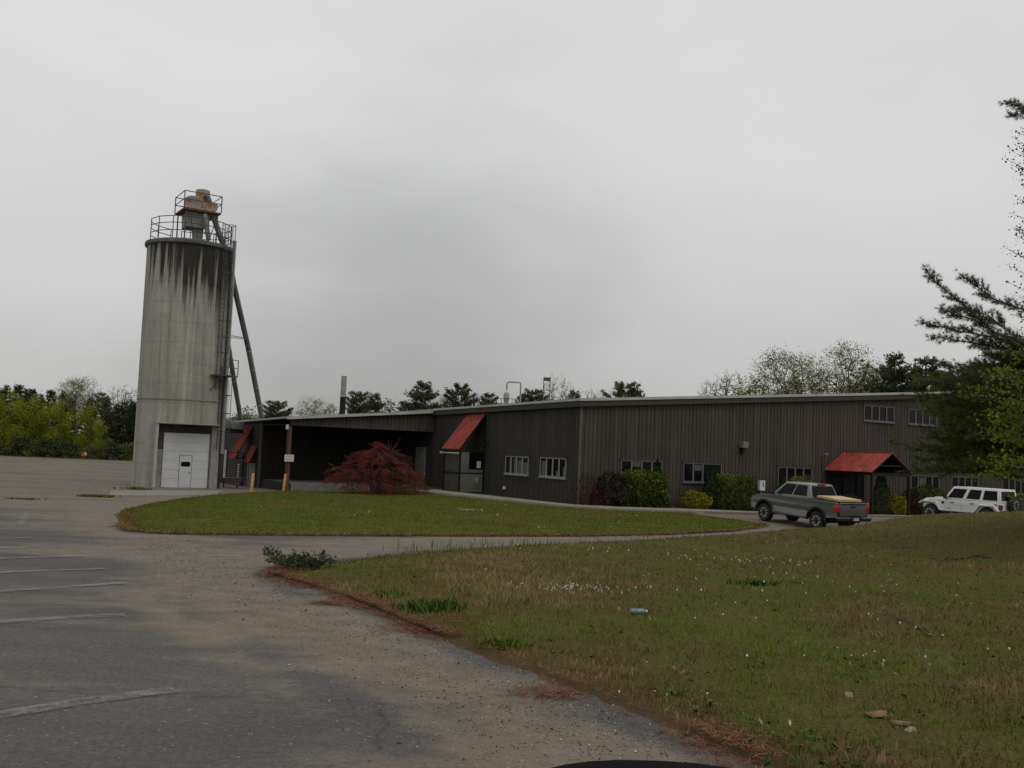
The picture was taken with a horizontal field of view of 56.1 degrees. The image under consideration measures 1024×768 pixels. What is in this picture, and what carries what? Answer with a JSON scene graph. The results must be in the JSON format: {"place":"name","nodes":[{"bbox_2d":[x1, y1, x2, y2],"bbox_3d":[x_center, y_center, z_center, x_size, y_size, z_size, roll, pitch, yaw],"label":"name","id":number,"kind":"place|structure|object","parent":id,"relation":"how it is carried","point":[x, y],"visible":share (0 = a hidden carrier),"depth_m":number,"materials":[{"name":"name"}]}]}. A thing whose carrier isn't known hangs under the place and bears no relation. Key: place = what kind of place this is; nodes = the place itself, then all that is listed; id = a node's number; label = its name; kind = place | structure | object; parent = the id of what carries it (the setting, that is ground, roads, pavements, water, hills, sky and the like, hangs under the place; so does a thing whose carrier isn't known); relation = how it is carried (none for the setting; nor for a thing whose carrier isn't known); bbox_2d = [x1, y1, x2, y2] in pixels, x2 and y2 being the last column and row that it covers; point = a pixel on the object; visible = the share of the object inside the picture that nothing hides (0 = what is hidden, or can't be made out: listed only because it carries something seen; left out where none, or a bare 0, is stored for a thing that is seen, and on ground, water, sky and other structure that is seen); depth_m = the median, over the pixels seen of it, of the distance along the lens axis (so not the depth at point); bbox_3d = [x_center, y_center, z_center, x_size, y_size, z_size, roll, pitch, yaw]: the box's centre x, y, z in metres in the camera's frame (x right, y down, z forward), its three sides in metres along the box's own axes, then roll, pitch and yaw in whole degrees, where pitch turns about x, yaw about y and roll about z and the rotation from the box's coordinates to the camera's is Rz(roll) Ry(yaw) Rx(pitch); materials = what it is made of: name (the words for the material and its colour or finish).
{"place":"outdoors","nodes":[
{"label":"outdoors","id":0,"kind":"place"},
{"bbox_2d":[0,442,132,460],"bbox_3d":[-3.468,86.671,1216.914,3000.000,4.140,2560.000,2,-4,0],"label":"ground","id":1,"kind":"structure","parent":0,"point":[73,458],"depth_m":153.75,"materials":[{"name":"grey asphalt"}]},
{"bbox_2d":[0,390,12,446],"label":"spring tree","id":2,"kind":"object","parent":1,"relation":"on","point":[2,405],"visible":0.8,"depth_m":160.07,"materials":[{"name":"green plant"}]},
{"bbox_2d":[0,384,17,446],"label":"conifer tree","id":3,"kind":"object","parent":1,"relation":"on","point":[4,392],"visible":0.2,"depth_m":172.68,"materials":[{"name":"green plant"}]},
{"bbox_2d":[0,388,24,451],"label":"spring tree","id":4,"kind":"object","parent":1,"relation":"on","point":[7,423],"visible":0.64,"depth_m":161.74,"materials":[{"name":"green plant"}]},
{"bbox_2d":[5,435,27,455],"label":"shrub","id":5,"kind":"object","parent":1,"relation":"on","point":[18,443],"visible":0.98,"depth_m":154.47,"materials":[{"name":"green plant"}]},
{"bbox_2d":[0,395,42,455],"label":"spring tree","id":6,"kind":"object","parent":1,"relation":"on","point":[23,412],"visible":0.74,"depth_m":156.10,"materials":[{"name":"green plant"}]},
{"bbox_2d":[11,388,36,437],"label":"conifer tree","id":7,"kind":"object","parent":1,"relation":"on","point":[26,392],"visible":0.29,"depth_m":173.40,"materials":[{"name":"green plant"}]},
{"bbox_2d":[18,390,50,453],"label":"spring tree","id":8,"kind":"object","parent":1,"relation":"on","point":[42,429],"visible":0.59,"depth_m":159.18,"materials":[{"name":"green plant"}]},
{"bbox_2d":[22,437,47,456],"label":"shrub","id":9,"kind":"object","parent":1,"relation":"on","point":[32,447],"visible":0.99,"depth_m":154.66,"materials":[{"name":"green plant"}]},
{"bbox_2d":[25,398,65,454],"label":"spring tree","id":10,"kind":"object","parent":1,"relation":"on","point":[51,416],"visible":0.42,"depth_m":161.91,"materials":[{"name":"green plant"}]},
{"bbox_2d":[39,389,58,437],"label":"conifer tree","id":11,"kind":"object","parent":1,"relation":"on","point":[50,395],"visible":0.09,"depth_m":181.56,"materials":[{"name":"green plant"}]},
{"bbox_2d":[40,437,63,456],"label":"shrub","id":12,"kind":"object","parent":1,"relation":"on","point":[50,447],"visible":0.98,"depth_m":154.64,"materials":[{"name":"green plant"}]},
{"bbox_2d":[41,393,76,451],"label":"spring tree","id":13,"kind":"object","parent":1,"relation":"on","point":[65,430],"visible":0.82,"depth_m":156.45,"materials":[{"name":"green plant"}]},
{"bbox_2d":[48,390,74,442],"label":"conifer tree","id":14,"kind":"object","parent":1,"relation":"on","point":[63,396],"visible":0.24,"depth_m":175.48,"materials":[{"name":"green plant"}]},
{"bbox_2d":[54,440,76,457],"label":"shrub","id":15,"kind":"object","parent":1,"relation":"on","point":[63,448],"visible":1,"depth_m":154.54,"materials":[{"name":"green plant"}]},
{"bbox_2d":[63,404,90,456],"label":"spring tree","id":16,"kind":"object","parent":1,"relation":"on","point":[83,419],"visible":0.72,"depth_m":159.21,"materials":[{"name":"green plant"}]},
{"bbox_2d":[52,375,103,450],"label":"budding tree","id":17,"kind":"object","parent":1,"relation":"on","point":[76,402],"visible":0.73,"depth_m":177.16,"materials":[{"name":"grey plant"}]},
{"bbox_2d":[76,397,96,452],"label":"conifer tree","id":18,"kind":"object","parent":1,"relation":"on","point":[93,415],"visible":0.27,"depth_m":176.30,"materials":[{"name":"green plant"}]},
{"bbox_2d":[72,400,104,456],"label":"spring tree","id":19,"kind":"object","parent":1,"relation":"on","point":[91,424],"visible":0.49,"depth_m":161.54,"materials":[{"name":"green plant"}]},
{"bbox_2d":[91,418,111,458],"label":"spring tree","id":20,"kind":"object","parent":1,"relation":"on","point":[98,427],"visible":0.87,"depth_m":156.42,"materials":[{"name":"green plant"}]},
{"bbox_2d":[95,407,120,450],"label":"pine tree","id":21,"kind":"object","parent":1,"relation":"on","point":[109,424],"visible":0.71,"depth_m":165.54,"materials":[{"name":"green plant"}]},
{"bbox_2d":[101,439,124,459],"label":"shrub","id":22,"kind":"object","parent":1,"relation":"on","point":[114,449],"visible":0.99,"depth_m":154.57,"materials":[{"name":"green plant"}]},
{"bbox_2d":[104,404,123,454],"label":"conifer tree","id":23,"kind":"object","parent":1,"relation":"on","point":[117,411],"visible":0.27,"depth_m":168.56,"materials":[{"name":"green plant"}]},
{"bbox_2d":[99,383,135,455],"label":"bare tree","id":24,"kind":"object","parent":1,"relation":"on","point":[117,394],"visible":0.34,"depth_m":175.60,"materials":[{"name":"grey plant"}]},
{"bbox_2d":[116,400,135,455],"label":"conifer tree","id":25,"kind":"object","parent":1,"relation":"on","point":[128,433],"visible":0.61,"depth_m":165.16,"materials":[{"name":"green plant"}]},
{"bbox_2d":[397,381,446,410],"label":"pine tree","id":26,"kind":"object","parent":1,"relation":"on","point":[417,396],"visible":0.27,"depth_m":134.24,"materials":[{"name":"green plant"}]},
{"bbox_2d":[697,373,741,395],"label":"bare tree","id":27,"kind":"object","parent":1,"relation":"on","point":[725,389],"visible":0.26,"depth_m":152.15,"materials":[{"name":"grey plant"}]},
{"bbox_2d":[745,343,835,394],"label":"budding tree","id":28,"kind":"object","parent":1,"relation":"on","point":[796,385],"visible":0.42,"depth_m":151.30,"materials":[{"name":"green plant"}]},
{"bbox_2d":[805,337,886,393],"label":"budding tree","id":29,"kind":"object","parent":1,"relation":"on","point":[836,377],"visible":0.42,"depth_m":149.74,"materials":[{"name":"green plant"}]},
{"bbox_2d":[858,351,923,392],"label":"pine tree","id":30,"kind":"object","parent":1,"relation":"on","point":[891,376],"visible":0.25,"depth_m":145.68,"materials":[{"name":"green plant"}]},
{"bbox_2d":[903,355,944,391],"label":"pine tree","id":31,"kind":"object","parent":1,"relation":"on","point":[926,362],"visible":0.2,"depth_m":143.82,"materials":[{"name":"green plant"}]},
{"bbox_2d":[64,535,758,767],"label":"gravel","id":32,"kind":"structure","parent":0,"point":[482,734],"depth_m":7.95,"materials":[{"name":"grey gravel"}]},
{"bbox_2d":[114,486,770,536],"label":"lawn","id":33,"kind":"structure","parent":0,"point":[390,529],"depth_m":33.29,"materials":[{"name":"green plant"}]},
{"bbox_2d":[319,439,429,494],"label":"red maple","id":34,"kind":"object","parent":33,"relation":"on","point":[403,469],"visible":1,"depth_m":65.81,"materials":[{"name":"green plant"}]},
{"bbox_2d":[109,522,761,534],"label":"pine needles","id":35,"kind":"object","parent":33,"relation":"on","point":[376,533],"visible":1,"depth_m":26.70,"materials":[{"name":"brown plant"}]},
{"bbox_2d":[0,456,893,767],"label":"parking lot","id":36,"kind":"structure","parent":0,"point":[92,656],"depth_m":8.39,"materials":[{"name":"grey asphalt"}]},
{"bbox_2d":[109,490,223,495],"bbox_3d":[-19.890,6.302,55.871,5.410,0.441,16.948,2,-4,0],"label":"concrete apron","id":37,"kind":"object","parent":36,"relation":"on","point":[167,492],"visible":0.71,"depth_m":54.56,"materials":[{"name":"grey concrete"}]},
{"bbox_2d":[131,189,238,488],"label":"silo","id":38,"kind":"object","parent":36,"relation":"on","point":[181,420],"visible":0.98,"depth_m":67.48,"materials":[{"name":"concrete"}]},
{"bbox_2d":[161,432,209,487],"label":"garage door","id":39,"kind":"structure","parent":38,"relation":"in","point":[192,465],"depth_m":67.76,"materials":[{"name":"white metal"}]},
{"bbox_2d":[203,193,263,418],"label":"blower pipe","id":40,"kind":"object","parent":38,"relation":"attached to","point":[246,343],"visible":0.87,"depth_m":74.90,"materials":[{"name":"grey metal"}]},
{"bbox_2d":[229,344,242,422],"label":"blower pipe","id":41,"kind":"object","parent":38,"relation":"attached to","point":[237,398],"visible":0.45,"depth_m":78.12,"materials":[{"name":"grey metal"}]},
{"bbox_2d":[220,448,246,487],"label":"access landing","id":42,"kind":"object","parent":36,"relation":"on","point":[236,479],"visible":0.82,"depth_m":72.25,"materials":[{"name":"black metal"}]},
{"bbox_2d":[257,400,294,418],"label":"pine tree","id":43,"kind":"object","parent":36,"relation":"on","point":[273,409],"visible":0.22,"depth_m":134.49,"materials":[{"name":"green plant"}]},
{"bbox_2d":[291,397,338,415],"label":"budding tree","id":44,"kind":"object","parent":36,"relation":"on","point":[311,409],"visible":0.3,"depth_m":137.76,"materials":[{"name":"grey plant"}]},
{"bbox_2d":[345,390,375,413],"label":"pine tree","id":45,"kind":"object","parent":36,"relation":"on","point":[354,403],"visible":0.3,"depth_m":134.54,"materials":[{"name":"green plant"}]},
{"bbox_2d":[360,392,388,412],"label":"pine tree","id":46,"kind":"object","parent":36,"relation":"on","point":[377,405],"visible":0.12,"depth_m":136.87,"materials":[{"name":"green plant"}]},
{"bbox_2d":[442,382,478,407],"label":"pine tree","id":47,"kind":"object","parent":36,"relation":"on","point":[463,392],"visible":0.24,"depth_m":135.42,"materials":[{"name":"green plant"}]},
{"bbox_2d":[478,392,498,404],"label":"pine tree","id":48,"kind":"object","parent":36,"relation":"on","point":[489,400],"visible":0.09,"depth_m":139.82,"materials":[{"name":"green plant"}]},
{"bbox_2d":[517,388,550,402],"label":"pine tree","id":49,"kind":"object","parent":36,"relation":"on","point":[538,394],"visible":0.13,"depth_m":139.68,"materials":[{"name":"green plant"}]},
{"bbox_2d":[544,373,574,399],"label":"bare tree","id":50,"kind":"object","parent":36,"relation":"on","point":[553,397],"visible":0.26,"depth_m":141.82,"materials":[{"name":"grey plant"}]},
{"bbox_2d":[599,380,640,397],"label":"pine tree","id":51,"kind":"object","parent":36,"relation":"on","point":[621,391],"visible":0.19,"depth_m":149.45,"materials":[{"name":"green plant"}]},
{"bbox_2d":[220,376,1023,515],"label":"factory building","id":52,"kind":"structure","parent":36,"relation":"on","point":[549,450],"depth_m":66.95,"materials":[{"name":"brown"}]},
{"bbox_2d":[225,421,243,433],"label":"conveyor housing","id":53,"kind":"object","parent":52,"relation":"attached to","point":[236,427],"visible":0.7,"depth_m":76.06,"materials":[{"name":"black metal"}]},
{"bbox_2d":[235,453,243,485],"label":"door","id":54,"kind":"structure","parent":52,"relation":"in","point":[240,464],"depth_m":81.21,"materials":[{"name":"grey metal"}]},
{"bbox_2d":[414,447,425,485],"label":"door","id":55,"kind":"structure","parent":52,"relation":"in","point":[420,451],"depth_m":77.28,"materials":[{"name":"black metal"}]},
{"bbox_2d":[503,454,529,476],"bbox_3d":[0.294,5.413,64.002,0.130,1.380,3.240,5,-5,-29],"label":"window","id":56,"kind":"structure","parent":52,"relation":"in","point":[516,465],"depth_m":63.94,"materials":[{"name":"white glass"}]},
{"bbox_2d":[538,456,567,479],"bbox_3d":[2.530,5.220,60.078,0.130,1.400,3.180,5,-5,-29],"label":"window","id":57,"kind":"structure","parent":52,"relation":"in","point":[554,467],"depth_m":60.01,"materials":[{"name":"white glass"}]},
{"bbox_2d":[619,458,663,482],"bbox_3d":[8.076,5.400,59.768,3.380,1.440,0.130,5,-5,-29],"label":"window","id":58,"kind":"structure","parent":52,"relation":"in","point":[632,464],"depth_m":59.67,"materials":[{"name":"glass"}]},
{"bbox_2d":[682,461,722,483],"bbox_3d":[12.356,5.750,62.189,3.380,1.420,0.130,5,-5,-29],"label":"window","id":59,"kind":"structure","parent":52,"relation":"in","point":[694,472],"depth_m":62.00,"materials":[{"name":"glass"}]},
{"bbox_2d":[776,465,812,486],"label":"window","id":60,"kind":"structure","parent":52,"relation":"in","point":[789,472],"depth_m":66.21,"materials":[{"name":"glass"}]},
{"bbox_2d":[828,473,859,498],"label":"entrance door","id":61,"kind":"structure","parent":52,"relation":"in","point":[843,484],"depth_m":68.61,"materials":[{"name":"black metal"}]},
{"bbox_2d":[863,403,895,423],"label":"window","id":62,"kind":"structure","parent":52,"relation":"in","point":[875,413],"depth_m":70.70,"materials":[{"name":"glass"}]},
{"bbox_2d":[907,407,936,426],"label":"window","id":63,"kind":"structure","parent":52,"relation":"in","point":[914,416],"depth_m":72.97,"materials":[{"name":"glass"}]},
{"bbox_2d":[910,474,939,493],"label":"window","id":64,"kind":"structure","parent":52,"relation":"in","point":[915,480],"depth_m":72.93,"materials":[{"name":"glass"}]},
{"bbox_2d":[950,475,978,488],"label":"window","id":65,"kind":"structure","parent":52,"relation":"in","point":[966,481],"depth_m":75.28,"materials":[{"name":"glass"}]},
{"bbox_2d":[1002,478,1023,495],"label":"window","id":66,"kind":"structure","parent":52,"relation":"in","point":[1018,486],"depth_m":78.51,"materials":[{"name":"glass"}]},
{"bbox_2d":[711,371,752,395],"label":"bare tree","id":67,"kind":"object","parent":36,"relation":"on","point":[729,381],"visible":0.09,"depth_m":154.58,"materials":[{"name":"grey plant"}]},
{"bbox_2d":[728,376,770,394],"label":"spring tree","id":68,"kind":"object","parent":36,"relation":"on","point":[750,391],"visible":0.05,"depth_m":151.44,"materials":[{"name":"green plant"}]},
{"bbox_2d":[705,511,907,517],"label":"kerb","id":69,"kind":"structure","parent":36,"relation":"on","point":[743,513],"depth_m":56.98,"materials":[{"name":"concrete"}]},
{"bbox_2d":[751,481,871,527],"bbox_3d":[13.502,5.498,43.879,2.160,1.980,5.635,4,-2,-27],"label":"pickup truck","id":70,"kind":"object","parent":36,"relation":"on","point":[792,501],"visible":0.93,"depth_m":43.04,"materials":[{"name":"grey paint"}]},
{"bbox_2d":[817,495,861,501],"bbox_3d":[14.439,5.062,42.379,1.320,0.096,1.360,4,0,-23],"label":"lumber stack","id":71,"kind":"object","parent":70,"relation":"on","point":[840,498],"visible":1,"depth_m":42.02,"materials":[{"name":"brown wood"}]},
{"bbox_2d":[834,359,895,393],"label":"olive tree","id":72,"kind":"object","parent":36,"relation":"on","point":[853,390],"visible":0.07,"depth_m":149.53,"materials":[{"name":"green plant"}]},
{"bbox_2d":[918,486,1020,514],"bbox_3d":[23.112,6.122,48.463,1.970,1.845,4.635,5,-5,-33],"label":"offroad car","id":73,"kind":"object","parent":36,"relation":"on","point":[958,499],"visible":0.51,"depth_m":47.67,"materials":[{"name":"white paint"}]},
{"bbox_2d":[481,494,536,500],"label":"lawn","id":74,"kind":"structure","parent":0,"point":[501,496],"depth_m":64.69,"materials":[{"name":"green plant"}]},
{"bbox_2d":[570,473,600,505],"bbox_3d":[4.280,6.207,56.107,1.802,2.080,1.712,2,-4,0],"label":"barberry bush","id":75,"kind":"object","parent":74,"relation":"on","point":[585,501],"visible":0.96,"depth_m":56.01,"materials":[{"name":"brown plant"}]},
{"bbox_2d":[594,471,628,506],"bbox_3d":[5.875,6.253,56.998,2.238,2.243,1.907,2,-4,0],"label":"plum shrub","id":76,"kind":"object","parent":74,"relation":"on","point":[611,481],"visible":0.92,"depth_m":56.56,"materials":[{"name":"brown plant"}]},
{"bbox_2d":[0,0,1023,431],"label":"sky","id":77,"kind":"structure","parent":0,"point":[658,195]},
{"bbox_2d":[552,760,725,767],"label":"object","id":78,"kind":"object","parent":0,"point":[629,764],"visible":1,"depth_m":0.82,"materials":[{"name":"black metal"}]},
{"bbox_2d":[268,510,1023,767],"bbox_3d":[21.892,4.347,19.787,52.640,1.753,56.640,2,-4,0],"label":"lawn","id":79,"kind":"structure","parent":0,"point":[617,700],"depth_m":11.69,"materials":[{"name":"green plant"}]},
{"bbox_2d":[261,545,337,570],"bbox_3d":[-3.665,2.967,16.323,1.363,0.423,0.989,2,-4,0],"label":"juniper bush","id":80,"kind":"object","parent":79,"relation":"on","point":[303,561],"visible":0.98,"depth_m":16.28,"materials":[{"name":"green plant"}]},
{"bbox_2d":[391,596,468,614],"bbox_3d":[-1.011,2.786,12.075,0.970,0.234,0.820,2,-4,0],"label":"weed clump","id":81,"kind":"object","parent":79,"relation":"on","point":[422,605],"visible":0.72,"depth_m":11.90,"materials":[{"name":"green plant"}]},
{"bbox_2d":[471,634,527,649],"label":"weed clump","id":82,"kind":"object","parent":79,"relation":"on","point":[496,639],"visible":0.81,"depth_m":9.70,"materials":[{"name":"green plant"}]},
{"bbox_2d":[239,564,803,767],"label":"pine needles","id":83,"kind":"object","parent":79,"relation":"on","point":[412,626],"visible":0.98,"depth_m":8.28,"materials":[{"name":"brown plant"}]},
{"bbox_2d":[375,530,710,552],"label":"tall grass","id":84,"kind":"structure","parent":79,"relation":"on","point":[450,545],"depth_m":23.34,"materials":[{"name":"green plant"}]},
{"bbox_2d":[367,524,1023,766],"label":"dead leaves","id":85,"kind":"object","parent":79,"relation":"on","point":[882,755],"visible":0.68,"depth_m":9.05,"materials":[{"name":"brown plant"}]},
{"bbox_2d":[484,544,1010,747],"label":"wildflowers","id":86,"kind":"object","parent":79,"relation":"on","point":[571,586],"visible":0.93,"depth_m":14.79,"materials":[{"name":"white plant"}]},
{"bbox_2d":[726,577,786,586],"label":"weed clump","id":87,"kind":"object","parent":79,"relation":"on","point":[755,582],"visible":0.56,"depth_m":16.26,"materials":[{"name":"green plant"}]},
{"bbox_2d":[883,338,1023,482],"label":"pine tree","id":88,"kind":"object","parent":79,"relation":"on","point":[974,446],"visible":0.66,"depth_m":28.80,"materials":[{"name":"green plant"}]},
{"bbox_2d":[914,96,1023,387],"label":"pine tree","id":89,"kind":"object","parent":79,"relation":"on","point":[983,321],"visible":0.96,"depth_m":26.16,"materials":[{"name":"green plant"}]},
{"bbox_2d":[957,127,1023,509],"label":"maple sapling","id":90,"kind":"object","parent":79,"relation":"on","point":[1002,373],"visible":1,"depth_m":23.97,"materials":[{"name":"green plant"}]},
{"bbox_2d":[415,489,914,515],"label":"sidewalk","id":91,"kind":"structure","parent":0,"point":[467,495],"depth_m":57.09,"materials":[{"name":"concrete"}]},
{"bbox_2d":[606,505,906,514],"bbox_3d":[30.943,9.768,70.724,57.700,1.126,3.400,5,-5,-29],"label":"planting bed","id":92,"kind":"object","parent":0,"point":[676,507],"visible":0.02,"depth_m":58.98,"materials":[{"name":"brown soil"}]},
{"bbox_2d":[617,468,671,507],"bbox_3d":[7.920,6.335,58.131,3.505,2.419,2.713,2,-4,0],"label":"hedge shrub","id":93,"kind":"object","parent":92,"relation":"on","point":[630,477],"visible":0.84,"depth_m":57.38,"materials":[{"name":"green plant"}]},
{"bbox_2d":[645,459,670,507],"bbox_3d":[8.831,6.092,58.677,1.693,3.066,1.646,4,-5,-29],"label":"conical shrub","id":94,"kind":"object","parent":92,"relation":"on","point":[657,466],"visible":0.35,"depth_m":58.48,"materials":[{"name":"green plant"}]},
{"bbox_2d":[678,490,712,508],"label":"golden bush","id":95,"kind":"object","parent":92,"relation":"on","point":[686,497],"visible":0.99,"depth_m":59.78,"materials":[{"name":"yellow plant"}]},
{"bbox_2d":[698,464,725,509],"bbox_3d":[12.643,6.562,60.850,1.967,2.988,1.755,2,-4,0],"label":"conical shrub","id":96,"kind":"object","parent":92,"relation":"on","point":[707,487],"visible":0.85,"depth_m":60.53,"materials":[{"name":"green plant"}]},
{"bbox_2d":[712,472,758,510],"bbox_3d":[14.260,6.943,61.754,3.070,2.636,2.512,2,-4,0],"label":"hedge shrub","id":97,"kind":"object","parent":92,"relation":"on","point":[735,505],"visible":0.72,"depth_m":61.10,"materials":[{"name":"green plant"}]},
{"bbox_2d":[868,467,893,514],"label":"evergreen shrub","id":98,"kind":"object","parent":92,"relation":"on","point":[881,481],"visible":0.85,"depth_m":67.06,"materials":[{"name":"green plant"}]},
{"bbox_2d":[878,493,906,514],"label":"golden bush","id":99,"kind":"object","parent":92,"relation":"on","point":[900,499],"visible":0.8,"depth_m":66.92,"materials":[{"name":"yellow plant"}]},
{"bbox_2d":[899,490,922,514],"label":"barberry bush","id":100,"kind":"object","parent":92,"relation":"on","point":[912,506],"visible":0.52,"depth_m":69.89,"materials":[{"name":"red plant"}]},
{"bbox_2d":[904,483,947,514],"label":"hedge shrub","id":101,"kind":"object","parent":92,"relation":"on","point":[931,491],"visible":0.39,"depth_m":70.48,"materials":[{"name":"green plant"}]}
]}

